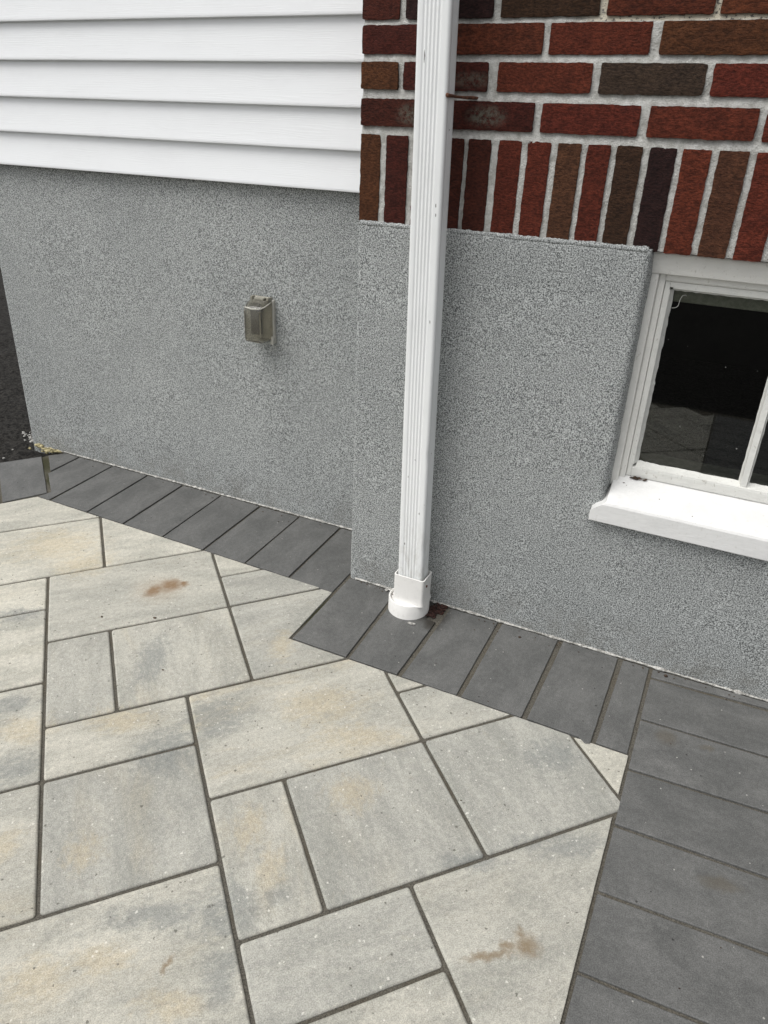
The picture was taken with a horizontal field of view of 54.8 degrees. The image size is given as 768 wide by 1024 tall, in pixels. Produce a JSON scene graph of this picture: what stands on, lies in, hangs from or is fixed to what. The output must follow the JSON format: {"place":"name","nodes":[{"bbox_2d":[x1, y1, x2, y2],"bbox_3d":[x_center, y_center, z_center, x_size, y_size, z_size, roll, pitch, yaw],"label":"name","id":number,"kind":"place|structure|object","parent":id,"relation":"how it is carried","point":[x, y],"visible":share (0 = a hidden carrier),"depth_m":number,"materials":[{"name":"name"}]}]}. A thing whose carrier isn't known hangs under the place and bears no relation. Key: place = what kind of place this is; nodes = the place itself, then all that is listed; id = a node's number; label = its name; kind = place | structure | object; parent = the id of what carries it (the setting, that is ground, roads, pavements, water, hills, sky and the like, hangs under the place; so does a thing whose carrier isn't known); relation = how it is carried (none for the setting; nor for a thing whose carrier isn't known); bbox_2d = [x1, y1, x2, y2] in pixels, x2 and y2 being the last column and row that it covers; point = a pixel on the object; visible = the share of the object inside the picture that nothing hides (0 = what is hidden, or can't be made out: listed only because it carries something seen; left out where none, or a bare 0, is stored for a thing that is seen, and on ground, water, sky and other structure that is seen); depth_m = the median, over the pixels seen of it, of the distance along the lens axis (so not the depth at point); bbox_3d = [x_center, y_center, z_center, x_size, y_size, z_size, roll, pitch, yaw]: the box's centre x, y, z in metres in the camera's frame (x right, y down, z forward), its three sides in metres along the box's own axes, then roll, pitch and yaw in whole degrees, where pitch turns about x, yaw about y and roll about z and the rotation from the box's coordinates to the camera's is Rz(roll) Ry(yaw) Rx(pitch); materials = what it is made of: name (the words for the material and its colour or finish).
{"place":"outdoors","nodes":[
{"label":"outdoors","id":0,"kind":"place"},
{"bbox_2d":[0,267,50,462],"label":"soil","id":1,"kind":"structure","parent":0,"point":[14,420],"depth_m":3.61,"materials":[{"name":"black soil"}]},
{"bbox_2d":[3,431,47,458],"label":"plaster crumbs","id":2,"kind":"object","parent":1,"relation":"on","point":[30,437],"visible":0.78,"depth_m":3.16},
{"bbox_2d":[28,443,61,453],"bbox_3d":[-1.396,-0.257,3.062,0.170,0.019,0.050,14,29,22],"label":"foam scrap","id":3,"kind":"object","parent":1,"relation":"on","point":[46,449],"visible":1,"depth_m":3.05,"materials":[{"name":"beige plastic"}]},
{"bbox_2d":[640,355,767,474],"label":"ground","id":4,"kind":"structure","parent":0,"point":[703,412],"depth_m":4.00,"materials":[{"name":"black glass"}]},
{"bbox_2d":[0,0,767,702],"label":"house","id":5,"kind":"structure","parent":4,"relation":"on","point":[182,182],"depth_m":1.97,"materials":[{"name":"grey paint"}]},
{"bbox_2d":[244,295,276,344],"bbox_3d":[-0.394,-0.605,2.343,0.086,0.145,0.078,14,29,22],"label":"outlet cover","id":6,"kind":"object","parent":5,"relation":"attached to","point":[260,319],"visible":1,"depth_m":2.32,"materials":[{"name":"beige plastic"}]},
{"bbox_2d":[388,0,477,619],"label":"downspout","id":7,"kind":"object","parent":5,"relation":"attached to","point":[435,96],"visible":1,"depth_m":1.73,"materials":[{"name":"white paint"}]},
{"bbox_2d":[623,476,692,516],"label":"leaf litter","id":8,"kind":"object","parent":5,"relation":"on","point":[636,478],"visible":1,"depth_m":1.84,"materials":[{"name":"brown plant"}]},
{"bbox_2d":[588,251,767,560],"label":"window","id":9,"kind":"structure","parent":5,"relation":"in","point":[728,507],"depth_m":1.75,"materials":[{"name":"white paint"}]},
{"bbox_2d":[0,452,767,1023],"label":"sand bed","id":10,"kind":"object","parent":4,"relation":"on","point":[438,618],"visible":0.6,"depth_m":1.61,"materials":[{"name":"grey sand"}]},
{"bbox_2d":[0,785,39,928],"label":"patio slab","id":11,"kind":"structure","parent":10,"relation":"on","point":[19,816],"depth_m":1.46,"materials":[{"name":"stone"}]},
{"bbox_2d":[0,685,42,791],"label":"patio slab","id":12,"kind":"structure","parent":10,"relation":"on","point":[20,736],"depth_m":1.72,"materials":[{"name":"stone"}]},
{"bbox_2d":[0,610,45,691],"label":"patio slab","id":13,"kind":"structure","parent":10,"relation":"on","point":[22,645],"depth_m":1.98,"materials":[{"name":"concrete"}]},
{"bbox_2d":[0,457,46,502],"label":"border paver","id":14,"kind":"object","parent":10,"relation":"on","point":[22,479],"visible":0.84,"depth_m":2.84,"materials":[{"name":"grey concrete"}]},
{"bbox_2d":[0,578,46,617],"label":"patio slab","id":15,"kind":"structure","parent":10,"relation":"on","point":[22,597],"depth_m":2.18,"materials":[{"name":"stone"}]},
{"bbox_2d":[0,497,98,532],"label":"paving slab","id":16,"kind":"structure","parent":10,"relation":"on","point":[28,513],"depth_m":2.61,"materials":[{"name":"concrete"}]},
{"bbox_2d":[0,518,102,584],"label":"paving slab","id":17,"kind":"structure","parent":10,"relation":"on","point":[47,551],"depth_m":2.40,"materials":[{"name":"stone"}]},
{"bbox_2d":[49,453,78,471],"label":"border paver","id":18,"kind":"object","parent":10,"relation":"on","point":[56,461],"visible":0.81,"depth_m":2.99,"materials":[{"name":"grey concrete"}]},
{"bbox_2d":[39,458,111,500],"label":"border paver","id":19,"kind":"object","parent":10,"relation":"on","point":[70,475],"visible":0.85,"depth_m":2.88,"materials":[{"name":"grey concrete"}]},
{"bbox_2d":[46,632,114,726],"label":"paving slab","id":20,"kind":"structure","parent":10,"relation":"on","point":[79,679],"depth_m":1.89,"materials":[{"name":"concrete"}]},
{"bbox_2d":[51,466,146,512],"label":"border paver","id":21,"kind":"object","parent":10,"relation":"on","point":[97,490],"visible":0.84,"depth_m":2.78,"materials":[{"name":"grey concrete"}]},
{"bbox_2d":[44,697,193,780],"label":"paving slab","id":22,"kind":"structure","parent":10,"relation":"on","point":[90,744],"depth_m":1.72,"materials":[{"name":"stone"}]},
{"bbox_2d":[0,866,249,1023],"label":"paving slab","id":23,"kind":"structure","parent":10,"relation":"on","point":[163,952],"depth_m":1.28,"materials":[{"name":"stone"}]},
{"bbox_2d":[40,746,217,915],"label":"patio slab","id":24,"kind":"structure","parent":10,"relation":"on","point":[111,830],"depth_m":1.51,"materials":[{"name":"stone"}]},
{"bbox_2d":[88,476,181,523],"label":"border paver","id":25,"kind":"object","parent":10,"relation":"on","point":[132,501],"visible":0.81,"depth_m":2.71,"materials":[{"name":"grey concrete"}]},
{"bbox_2d":[48,551,226,641],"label":"paving slab","id":26,"kind":"structure","parent":10,"relation":"on","point":[130,594],"depth_m":2.21,"materials":[{"name":"stone"}]},
{"bbox_2d":[102,518,200,566],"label":"patio slab","id":27,"kind":"structure","parent":10,"relation":"on","point":[124,544],"depth_m":2.44,"materials":[{"name":"concrete"}]},
{"bbox_2d":[124,486,219,536],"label":"border paver","id":28,"kind":"object","parent":10,"relation":"on","point":[171,512],"visible":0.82,"depth_m":2.65,"materials":[{"name":"grey concrete"}]},
{"bbox_2d":[112,608,249,710],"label":"patio slab","id":29,"kind":"structure","parent":10,"relation":"on","point":[204,654],"depth_m":1.96,"materials":[{"name":"concrete"}]},
{"bbox_2d":[164,496,258,549],"bbox_3d":[-0.601,0.054,2.605,0.168,0.071,0.329,14,29,22],"label":"border paver","id":30,"kind":"object","parent":10,"relation":"on","point":[209,524],"visible":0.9,"depth_m":2.58,"materials":[{"name":"grey concrete"}]},
{"bbox_2d":[214,554,259,576],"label":"patio slab","id":31,"kind":"structure","parent":10,"relation":"on","point":[227,567],"depth_m":2.34,"materials":[{"name":"concrete"}]},
{"bbox_2d":[204,507,298,563],"bbox_3d":[-0.448,0.096,2.541,0.161,0.070,0.332,14,29,22],"label":"border paver","id":32,"kind":"object","parent":10,"relation":"on","point":[250,536],"visible":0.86,"depth_m":2.52,"materials":[{"name":"grey stone"}]},
{"bbox_2d":[211,782,322,939],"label":"paving slab","id":33,"kind":"structure","parent":10,"relation":"on","point":[269,880],"depth_m":1.45,"materials":[{"name":"concrete"}]},
{"bbox_2d":[222,570,318,605],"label":"patio slab","id":34,"kind":"structure","parent":10,"relation":"on","point":[250,587],"depth_m":2.25,"materials":[{"name":"stone"}]},
{"bbox_2d":[231,589,343,678],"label":"patio slab","id":35,"kind":"structure","parent":10,"relation":"on","point":[268,629],"depth_m":2.06,"materials":[{"name":"stone"}]},
{"bbox_2d":[246,517,338,577],"bbox_3d":[-0.299,0.133,2.477,0.162,0.071,0.335,14,29,22],"label":"border paver","id":36,"kind":"object","parent":10,"relation":"on","point":[290,550],"visible":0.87,"depth_m":2.45,"materials":[{"name":"grey stone"}]},
{"bbox_2d":[189,659,419,797],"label":"paving slab","id":37,"kind":"structure","parent":10,"relation":"on","point":[261,732],"depth_m":1.77,"materials":[{"name":"stone"}]},
{"bbox_2d":[290,529,351,592],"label":"border paver","id":38,"kind":"object","parent":10,"relation":"on","point":[327,566],"visible":0.59,"depth_m":2.36,"materials":[{"name":"grey concrete"}]},
{"bbox_2d":[240,888,441,1023],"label":"patio slab","id":39,"kind":"structure","parent":10,"relation":"on","point":[302,972],"depth_m":1.29,"materials":[{"name":"stone"}]},
{"bbox_2d":[292,578,389,657],"bbox_3d":[-0.107,0.320,2.157,0.168,0.070,0.331,14,29,22],"label":"border paver","id":40,"kind":"object","parent":10,"relation":"on","point":[342,620],"visible":0.81,"depth_m":2.12,"materials":[{"name":"grey stone"}]},
{"bbox_2d":[1,459,734,988],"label":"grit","id":41,"kind":"object","parent":10,"relation":"on","point":[429,735],"visible":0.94,"depth_m":2.04,"materials":[{"name":"stone"}]},
{"bbox_2d":[287,743,482,909],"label":"paving slab","id":42,"kind":"structure","parent":10,"relation":"on","point":[366,833],"depth_m":1.53,"materials":[{"name":"stone"}]},
{"bbox_2d":[309,972,467,1023],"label":"patio slab","id":43,"kind":"structure","parent":10,"relation":"on","point":[431,1000],"depth_m":1.22,"materials":[{"name":"stone"}]},
{"bbox_2d":[349,602,434,675],"bbox_3d":[0.043,0.358,2.095,0.150,0.071,0.330,14,29,22],"label":"border paver","id":44,"kind":"object","parent":10,"relation":"on","point":[390,642],"visible":0.62,"depth_m":2.04,"materials":[{"name":"grey concrete"}]},
{"bbox_2d":[388,673,422,691],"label":"patio slab","id":45,"kind":"structure","parent":10,"relation":"on","point":[401,684],"depth_m":1.90,"materials":[{"name":"concrete"}]},
{"bbox_2d":[425,602,448,617],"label":"bark mulch","id":46,"kind":"object","parent":10,"relation":"on","point":[435,610],"visible":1,"depth_m":2.17,"materials":[{"name":"brown wood"}]},
{"bbox_2d":[402,609,497,695],"bbox_3d":[0.185,0.396,2.037,0.152,0.071,0.330,14,29,22],"label":"border paver","id":47,"kind":"object","parent":10,"relation":"on","point":[454,645],"visible":0.81,"depth_m":2.01,"materials":[{"name":"grey concrete"}]},
{"bbox_2d":[400,686,508,738],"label":"paving slab","id":48,"kind":"structure","parent":10,"relation":"on","point":[436,713],"depth_m":1.81,"materials":[{"name":"concrete"}]},
{"bbox_2d":[461,624,557,717],"bbox_3d":[0.338,0.434,1.974,0.162,0.071,0.331,14,29,22],"label":"border paver","id":49,"kind":"object","parent":10,"relation":"on","point":[506,677],"visible":0.89,"depth_m":1.95,"materials":[{"name":"grey concrete"}]},
{"bbox_2d":[413,817,611,1023],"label":"paving slab","id":50,"kind":"structure","parent":10,"relation":"on","point":[507,929],"depth_m":1.35,"materials":[{"name":"stone"}]},
{"bbox_2d":[426,716,619,854],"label":"paving slab","id":51,"kind":"structure","parent":10,"relation":"on","point":[530,781],"depth_m":1.63,"materials":[{"name":"stone"}]},
{"bbox_2d":[527,642,617,743],"bbox_3d":[0.485,0.475,1.906,0.156,0.071,0.345,14,29,22],"label":"border paver","id":52,"kind":"object","parent":10,"relation":"on","point":[570,699],"visible":0.82,"depth_m":1.88,"materials":[{"name":"grey concrete"}]},
{"bbox_2d":[574,738,627,793],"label":"patio slab","id":53,"kind":"structure","parent":10,"relation":"on","point":[609,764],"depth_m":1.69,"materials":[{"name":"stone"}]},
{"bbox_2d":[596,661,648,754],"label":"border paver","id":54,"kind":"object","parent":10,"relation":"on","point":[616,729],"visible":0.91,"depth_m":1.83,"materials":[{"name":"grey concrete"}]},
{"bbox_2d":[565,975,697,1023],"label":"border paver","id":55,"kind":"object","parent":10,"relation":"on","point":[592,1002],"visible":0.95,"depth_m":1.23,"materials":[{"name":"grey stone"}]},
{"bbox_2d":[578,894,767,1023],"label":"border paver","id":56,"kind":"object","parent":10,"relation":"on","point":[661,961],"visible":0.89,"depth_m":1.29,"materials":[{"name":"grey concrete"}]},
{"bbox_2d":[598,827,767,953],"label":"border paver","id":57,"kind":"object","parent":10,"relation":"on","point":[721,900],"visible":0.83,"depth_m":1.42,"materials":[{"name":"grey stone"}]},
{"bbox_2d":[615,771,767,877],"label":"border paver","id":58,"kind":"object","parent":10,"relation":"on","point":[728,833],"visible":0.86,"depth_m":1.55,"materials":[{"name":"grey concrete"}]},
{"bbox_2d":[628,721,767,812],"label":"border paver","id":59,"kind":"object","parent":10,"relation":"on","point":[730,774],"visible":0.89,"depth_m":1.68,"materials":[{"name":"grey concrete"}]},
{"bbox_2d":[641,679,767,757],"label":"border paver","id":60,"kind":"object","parent":10,"relation":"on","point":[719,720],"visible":0.83,"depth_m":1.81,"materials":[{"name":"grey concrete"}]},
{"bbox_2d":[651,670,767,709],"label":"border paver","id":61,"kind":"object","parent":10,"relation":"on","point":[686,683],"visible":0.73,"depth_m":1.90,"materials":[{"name":"grey concrete"}]}
]}

